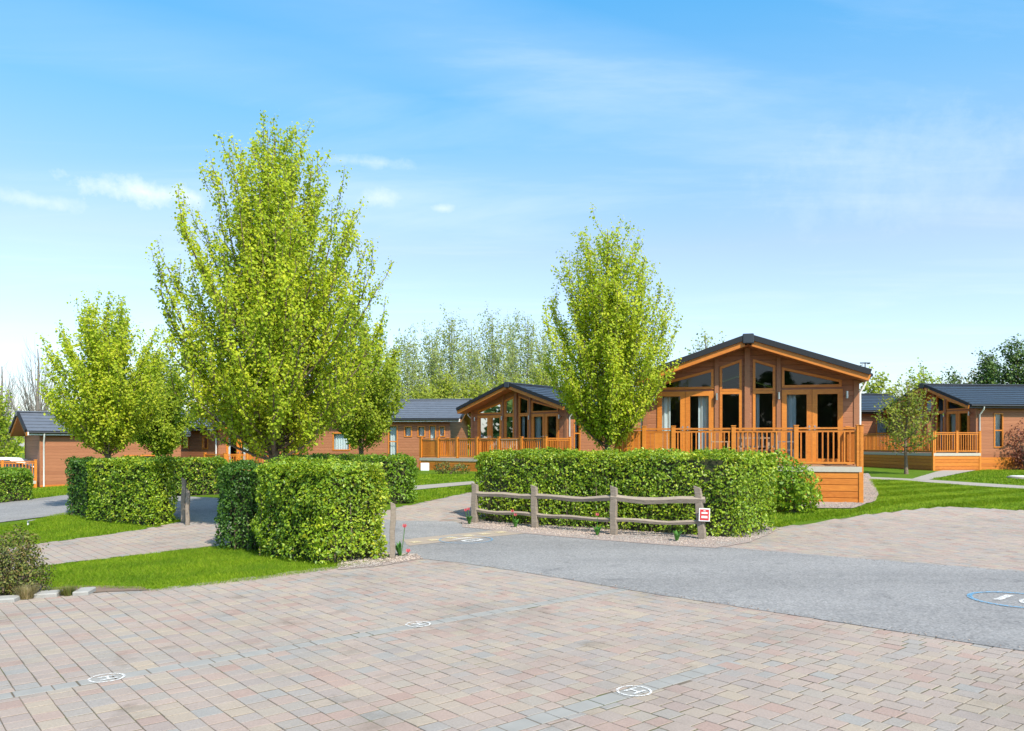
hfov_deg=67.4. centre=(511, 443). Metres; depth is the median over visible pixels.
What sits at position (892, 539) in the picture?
parking pavement blocks
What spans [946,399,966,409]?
window
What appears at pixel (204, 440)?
window
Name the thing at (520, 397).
window
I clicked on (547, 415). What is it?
door
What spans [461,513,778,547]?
fence gravel
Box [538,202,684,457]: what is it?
tree
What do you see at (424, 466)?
meter box
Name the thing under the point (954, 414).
door
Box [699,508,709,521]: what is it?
notice sign
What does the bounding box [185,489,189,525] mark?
fence post
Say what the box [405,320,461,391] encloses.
birch tree
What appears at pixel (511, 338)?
birch tree
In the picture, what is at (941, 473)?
deck path
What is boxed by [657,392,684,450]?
door
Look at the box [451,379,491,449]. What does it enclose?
field tree
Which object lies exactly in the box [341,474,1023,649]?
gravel
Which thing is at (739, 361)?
window
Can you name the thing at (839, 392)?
door
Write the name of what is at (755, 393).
window
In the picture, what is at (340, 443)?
window
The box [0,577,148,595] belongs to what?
garden bed
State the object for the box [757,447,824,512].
shrub
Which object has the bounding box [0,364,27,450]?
bare tree
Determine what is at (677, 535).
tulip clump
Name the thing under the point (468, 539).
painted marking
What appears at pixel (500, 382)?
field tree
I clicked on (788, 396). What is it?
door
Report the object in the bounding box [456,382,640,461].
lodge
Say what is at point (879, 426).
window
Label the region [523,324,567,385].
birch tree
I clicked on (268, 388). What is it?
tree
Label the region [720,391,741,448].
window
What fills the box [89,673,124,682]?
painted marking
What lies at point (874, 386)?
field tree
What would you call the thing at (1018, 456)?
shrub
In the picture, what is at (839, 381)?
window
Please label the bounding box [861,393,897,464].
lodge
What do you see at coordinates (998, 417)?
window
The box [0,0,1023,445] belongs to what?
sky
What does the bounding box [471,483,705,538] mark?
rail fence
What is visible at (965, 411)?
door
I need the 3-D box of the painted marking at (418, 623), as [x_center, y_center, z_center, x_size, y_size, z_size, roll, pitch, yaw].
[-0.918,1.764,7.511,0.250,0.002,0.250,0,0,0]
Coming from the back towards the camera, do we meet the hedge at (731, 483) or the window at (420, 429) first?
the window at (420, 429)
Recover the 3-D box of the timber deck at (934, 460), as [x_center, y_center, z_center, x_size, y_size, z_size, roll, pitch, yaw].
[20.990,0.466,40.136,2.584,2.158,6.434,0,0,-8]
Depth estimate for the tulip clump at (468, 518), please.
16.32 m
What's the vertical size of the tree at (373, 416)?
5.663 m
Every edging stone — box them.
[0,595,21,602]
[33,590,62,597]
[72,587,95,595]
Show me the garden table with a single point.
(754, 438)
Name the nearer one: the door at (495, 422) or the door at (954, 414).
the door at (495, 422)
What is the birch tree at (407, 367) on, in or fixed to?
on the ground at (887, 472)
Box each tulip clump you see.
[389,524,409,555]
[464,508,471,523]
[511,509,518,526]
[594,513,601,534]
[672,530,682,540]
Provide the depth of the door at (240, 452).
42.05 m
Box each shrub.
[0,523,55,595]
[433,462,470,473]
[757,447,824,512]
[1004,418,1023,469]
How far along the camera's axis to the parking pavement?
16.34 m
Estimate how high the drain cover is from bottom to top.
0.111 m
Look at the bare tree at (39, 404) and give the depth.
69.58 m
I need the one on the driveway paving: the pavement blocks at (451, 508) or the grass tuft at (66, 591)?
the grass tuft at (66, 591)
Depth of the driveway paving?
6.18 m
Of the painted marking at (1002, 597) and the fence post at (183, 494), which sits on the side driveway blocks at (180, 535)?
the fence post at (183, 494)
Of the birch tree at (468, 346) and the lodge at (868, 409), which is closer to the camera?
the lodge at (868, 409)
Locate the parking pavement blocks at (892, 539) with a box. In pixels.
[723,506,1023,570]
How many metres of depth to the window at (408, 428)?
42.38 m
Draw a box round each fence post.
[181,477,185,522]
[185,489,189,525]
[389,502,395,558]
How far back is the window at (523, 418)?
36.77 m
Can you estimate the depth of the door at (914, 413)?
41.75 m
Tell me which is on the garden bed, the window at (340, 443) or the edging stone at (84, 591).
the edging stone at (84, 591)
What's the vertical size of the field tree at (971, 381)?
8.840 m
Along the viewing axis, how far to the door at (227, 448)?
41.43 m
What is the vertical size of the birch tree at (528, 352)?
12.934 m
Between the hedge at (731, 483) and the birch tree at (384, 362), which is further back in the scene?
the birch tree at (384, 362)
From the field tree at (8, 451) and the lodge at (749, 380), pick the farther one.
the field tree at (8, 451)
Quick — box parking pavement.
[744,507,1023,568]
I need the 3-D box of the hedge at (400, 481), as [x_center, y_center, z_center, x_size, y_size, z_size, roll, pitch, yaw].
[-4.250,0.916,19.907,3.474,1.398,1.990,0,0,-16]
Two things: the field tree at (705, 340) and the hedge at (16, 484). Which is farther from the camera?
the field tree at (705, 340)
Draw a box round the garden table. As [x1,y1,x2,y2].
[739,437,769,452]
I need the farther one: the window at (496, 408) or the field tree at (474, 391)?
the field tree at (474, 391)
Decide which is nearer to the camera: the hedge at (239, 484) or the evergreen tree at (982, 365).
the hedge at (239, 484)
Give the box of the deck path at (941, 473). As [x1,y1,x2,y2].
[913,470,973,479]
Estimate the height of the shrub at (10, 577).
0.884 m
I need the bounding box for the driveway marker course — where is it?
[0,588,741,730]
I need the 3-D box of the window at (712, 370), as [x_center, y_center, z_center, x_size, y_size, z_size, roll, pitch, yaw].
[5.064,-1.866,22.391,1.570,0.582,0.120,0,0,15]
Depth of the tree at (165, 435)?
28.61 m
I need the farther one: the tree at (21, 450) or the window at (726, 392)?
the tree at (21, 450)
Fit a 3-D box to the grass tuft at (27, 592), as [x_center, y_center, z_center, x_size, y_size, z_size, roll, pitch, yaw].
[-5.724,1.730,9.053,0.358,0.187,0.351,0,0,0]
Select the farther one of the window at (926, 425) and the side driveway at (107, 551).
the window at (926, 425)
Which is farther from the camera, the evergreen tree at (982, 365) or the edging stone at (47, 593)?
the evergreen tree at (982, 365)
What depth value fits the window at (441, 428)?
42.20 m
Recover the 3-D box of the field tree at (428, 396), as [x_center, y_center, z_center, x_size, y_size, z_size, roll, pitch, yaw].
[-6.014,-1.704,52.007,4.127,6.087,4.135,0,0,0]
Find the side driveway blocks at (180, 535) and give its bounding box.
[1,521,267,572]
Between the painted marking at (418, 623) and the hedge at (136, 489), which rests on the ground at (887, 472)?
the hedge at (136, 489)
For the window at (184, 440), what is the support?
in the lodge at (197, 443)
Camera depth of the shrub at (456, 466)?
33.60 m
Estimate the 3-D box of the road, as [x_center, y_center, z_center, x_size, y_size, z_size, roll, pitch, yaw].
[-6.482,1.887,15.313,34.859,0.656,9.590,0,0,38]
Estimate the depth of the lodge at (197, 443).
42.03 m
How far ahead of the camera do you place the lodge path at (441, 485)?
25.95 m
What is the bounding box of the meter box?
[421,463,428,470]
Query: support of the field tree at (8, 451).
on the ground at (887, 472)
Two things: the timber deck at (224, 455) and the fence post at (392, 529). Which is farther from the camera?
the timber deck at (224, 455)
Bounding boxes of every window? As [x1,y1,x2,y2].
[181,437,188,448]
[202,436,207,448]
[332,432,349,449]
[388,425,397,454]
[404,426,411,436]
[417,426,424,436]
[429,425,435,439]
[439,426,444,436]
[478,402,501,413]
[504,396,513,414]
[504,415,513,448]
[519,396,528,414]
[519,414,528,447]
[531,400,557,412]
[574,418,580,450]
[661,369,713,389]
[720,359,741,391]
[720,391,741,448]
[753,359,774,390]
[753,391,774,451]
[782,367,841,387]
[876,419,888,446]
[924,396,931,412]
[924,413,931,449]
[936,395,943,411]
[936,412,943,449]
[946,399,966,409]
[994,413,1002,447]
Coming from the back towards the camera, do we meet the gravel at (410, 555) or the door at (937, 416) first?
the door at (937, 416)
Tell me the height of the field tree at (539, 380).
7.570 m
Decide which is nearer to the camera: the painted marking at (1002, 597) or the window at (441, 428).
the painted marking at (1002, 597)
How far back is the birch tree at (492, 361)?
63.72 m
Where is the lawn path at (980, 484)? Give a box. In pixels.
[871,477,1023,488]
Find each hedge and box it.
[0,466,33,502]
[60,455,95,518]
[85,454,177,525]
[104,455,232,495]
[214,456,269,550]
[249,453,390,564]
[283,452,418,503]
[472,446,777,537]
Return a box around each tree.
[0,338,64,439]
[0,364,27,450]
[0,386,26,456]
[11,436,24,458]
[34,290,168,458]
[131,342,200,457]
[144,110,396,524]
[324,310,413,454]
[377,337,404,398]
[384,323,432,398]
[403,374,449,398]
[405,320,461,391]
[415,367,467,398]
[422,303,478,398]
[448,319,487,455]
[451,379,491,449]
[466,301,521,392]
[479,368,523,395]
[489,311,532,384]
[503,308,550,383]
[522,361,563,385]
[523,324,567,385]
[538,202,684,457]
[685,328,726,354]
[859,366,906,395]
[871,374,943,473]
[902,357,941,393]
[938,363,968,383]
[959,368,986,383]
[967,347,1005,383]
[976,333,1023,384]
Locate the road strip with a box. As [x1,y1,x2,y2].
[404,530,522,545]
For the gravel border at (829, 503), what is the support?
on the ground at (887, 472)
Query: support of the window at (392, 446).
in the lodge at (425, 419)
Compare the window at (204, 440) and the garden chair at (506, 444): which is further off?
the window at (204, 440)
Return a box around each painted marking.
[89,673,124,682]
[405,621,430,626]
[439,536,492,542]
[617,685,651,695]
[967,591,1023,607]
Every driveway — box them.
[24,525,217,565]
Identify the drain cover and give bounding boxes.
[1007,475,1023,478]
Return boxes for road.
[0,495,1023,650]
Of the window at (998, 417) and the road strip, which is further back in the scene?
the window at (998, 417)
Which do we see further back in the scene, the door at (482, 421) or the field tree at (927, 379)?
the field tree at (927, 379)
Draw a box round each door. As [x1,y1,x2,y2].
[226,436,238,461]
[239,440,250,459]
[477,415,488,451]
[489,415,501,450]
[531,414,544,449]
[545,413,558,439]
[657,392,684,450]
[685,391,713,452]
[782,389,811,461]
[812,389,842,461]
[903,414,912,449]
[913,413,921,449]
[946,411,957,450]
[958,410,969,450]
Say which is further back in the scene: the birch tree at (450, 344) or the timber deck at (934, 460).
the birch tree at (450, 344)
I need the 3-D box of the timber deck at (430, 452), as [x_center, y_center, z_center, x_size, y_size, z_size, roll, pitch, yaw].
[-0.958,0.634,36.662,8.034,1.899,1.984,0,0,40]
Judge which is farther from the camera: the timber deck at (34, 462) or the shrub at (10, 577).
the timber deck at (34, 462)
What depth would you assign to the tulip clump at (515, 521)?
15.80 m
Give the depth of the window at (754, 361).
21.78 m
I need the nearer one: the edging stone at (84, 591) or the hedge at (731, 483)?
the edging stone at (84, 591)
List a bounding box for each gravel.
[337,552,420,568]
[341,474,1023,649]
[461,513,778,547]
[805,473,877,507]
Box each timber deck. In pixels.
[0,459,36,487]
[203,453,297,462]
[419,436,570,470]
[614,425,863,502]
[863,431,980,470]
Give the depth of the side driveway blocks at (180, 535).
14.40 m
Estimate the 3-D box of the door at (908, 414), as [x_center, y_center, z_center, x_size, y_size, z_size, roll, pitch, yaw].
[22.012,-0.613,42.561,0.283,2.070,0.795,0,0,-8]
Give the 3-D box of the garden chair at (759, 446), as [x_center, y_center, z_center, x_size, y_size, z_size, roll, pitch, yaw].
[6.489,0.110,20.498,1.130,0.950,0.540,0,0,15]
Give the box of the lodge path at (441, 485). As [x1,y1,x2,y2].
[415,481,482,489]
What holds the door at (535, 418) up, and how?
in the lodge at (510, 410)
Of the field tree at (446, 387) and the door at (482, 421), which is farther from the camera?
the field tree at (446, 387)
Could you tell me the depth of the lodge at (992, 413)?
38.07 m
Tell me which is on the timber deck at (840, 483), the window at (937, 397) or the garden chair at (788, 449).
the garden chair at (788, 449)
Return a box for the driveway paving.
[0,559,1023,730]
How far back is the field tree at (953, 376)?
69.86 m
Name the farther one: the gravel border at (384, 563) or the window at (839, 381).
the window at (839, 381)
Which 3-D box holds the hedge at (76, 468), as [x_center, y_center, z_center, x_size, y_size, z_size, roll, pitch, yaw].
[-10.740,1.065,19.258,0.775,1.537,2.225,0,0,-38]
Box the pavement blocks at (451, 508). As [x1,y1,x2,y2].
[375,492,483,523]
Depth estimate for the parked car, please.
36.55 m
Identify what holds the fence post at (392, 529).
on the gravel border at (384, 563)
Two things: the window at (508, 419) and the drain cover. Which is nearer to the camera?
the drain cover
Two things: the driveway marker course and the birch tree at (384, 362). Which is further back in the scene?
the birch tree at (384, 362)
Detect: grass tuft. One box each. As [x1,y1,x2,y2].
[13,583,40,598]
[57,583,79,595]
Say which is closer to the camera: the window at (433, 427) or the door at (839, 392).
the door at (839, 392)
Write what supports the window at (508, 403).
in the lodge at (510, 410)
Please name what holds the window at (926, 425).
in the lodge at (992, 413)
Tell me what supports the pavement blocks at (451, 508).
on the far pavement
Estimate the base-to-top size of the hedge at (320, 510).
1.694 m
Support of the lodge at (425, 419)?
on the ground at (887, 472)
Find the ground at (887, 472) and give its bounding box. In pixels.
[0,446,1023,592]
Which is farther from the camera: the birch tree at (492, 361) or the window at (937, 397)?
the birch tree at (492, 361)
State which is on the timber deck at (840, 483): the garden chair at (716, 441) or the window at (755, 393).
the garden chair at (716, 441)
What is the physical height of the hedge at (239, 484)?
1.627 m
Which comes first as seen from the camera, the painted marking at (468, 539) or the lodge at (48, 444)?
the painted marking at (468, 539)
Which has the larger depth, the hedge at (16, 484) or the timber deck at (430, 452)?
the timber deck at (430, 452)
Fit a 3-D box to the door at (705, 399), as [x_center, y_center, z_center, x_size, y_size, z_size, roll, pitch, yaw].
[5.447,-0.480,22.316,0.795,2.070,0.283,0,0,15]
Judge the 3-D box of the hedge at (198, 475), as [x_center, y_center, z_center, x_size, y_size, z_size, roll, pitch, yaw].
[-11.987,1.116,25.980,6.385,1.480,2.774,0,0,17]
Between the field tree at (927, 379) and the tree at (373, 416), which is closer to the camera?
the tree at (373, 416)
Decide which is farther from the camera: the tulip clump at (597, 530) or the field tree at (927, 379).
the field tree at (927, 379)
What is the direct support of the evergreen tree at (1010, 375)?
on the ground at (887, 472)
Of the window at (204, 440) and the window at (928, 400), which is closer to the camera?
the window at (928, 400)
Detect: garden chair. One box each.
[490,439,516,449]
[710,430,727,449]
[736,432,777,457]
[778,432,793,464]
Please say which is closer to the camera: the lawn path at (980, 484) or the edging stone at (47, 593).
the edging stone at (47, 593)
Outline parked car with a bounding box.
[0,457,33,479]
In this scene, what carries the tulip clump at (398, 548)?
on the gravel border at (384, 563)
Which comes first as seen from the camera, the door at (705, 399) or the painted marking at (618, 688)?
the painted marking at (618, 688)
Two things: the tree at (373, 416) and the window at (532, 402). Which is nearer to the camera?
the tree at (373, 416)
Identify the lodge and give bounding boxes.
[9,410,190,487]
[180,410,254,463]
[242,398,471,466]
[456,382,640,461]
[636,333,872,465]
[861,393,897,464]
[883,383,1023,469]
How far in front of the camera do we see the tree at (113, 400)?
20.91 m
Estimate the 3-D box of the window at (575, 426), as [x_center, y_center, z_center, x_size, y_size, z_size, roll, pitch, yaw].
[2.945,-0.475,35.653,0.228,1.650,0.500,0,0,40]

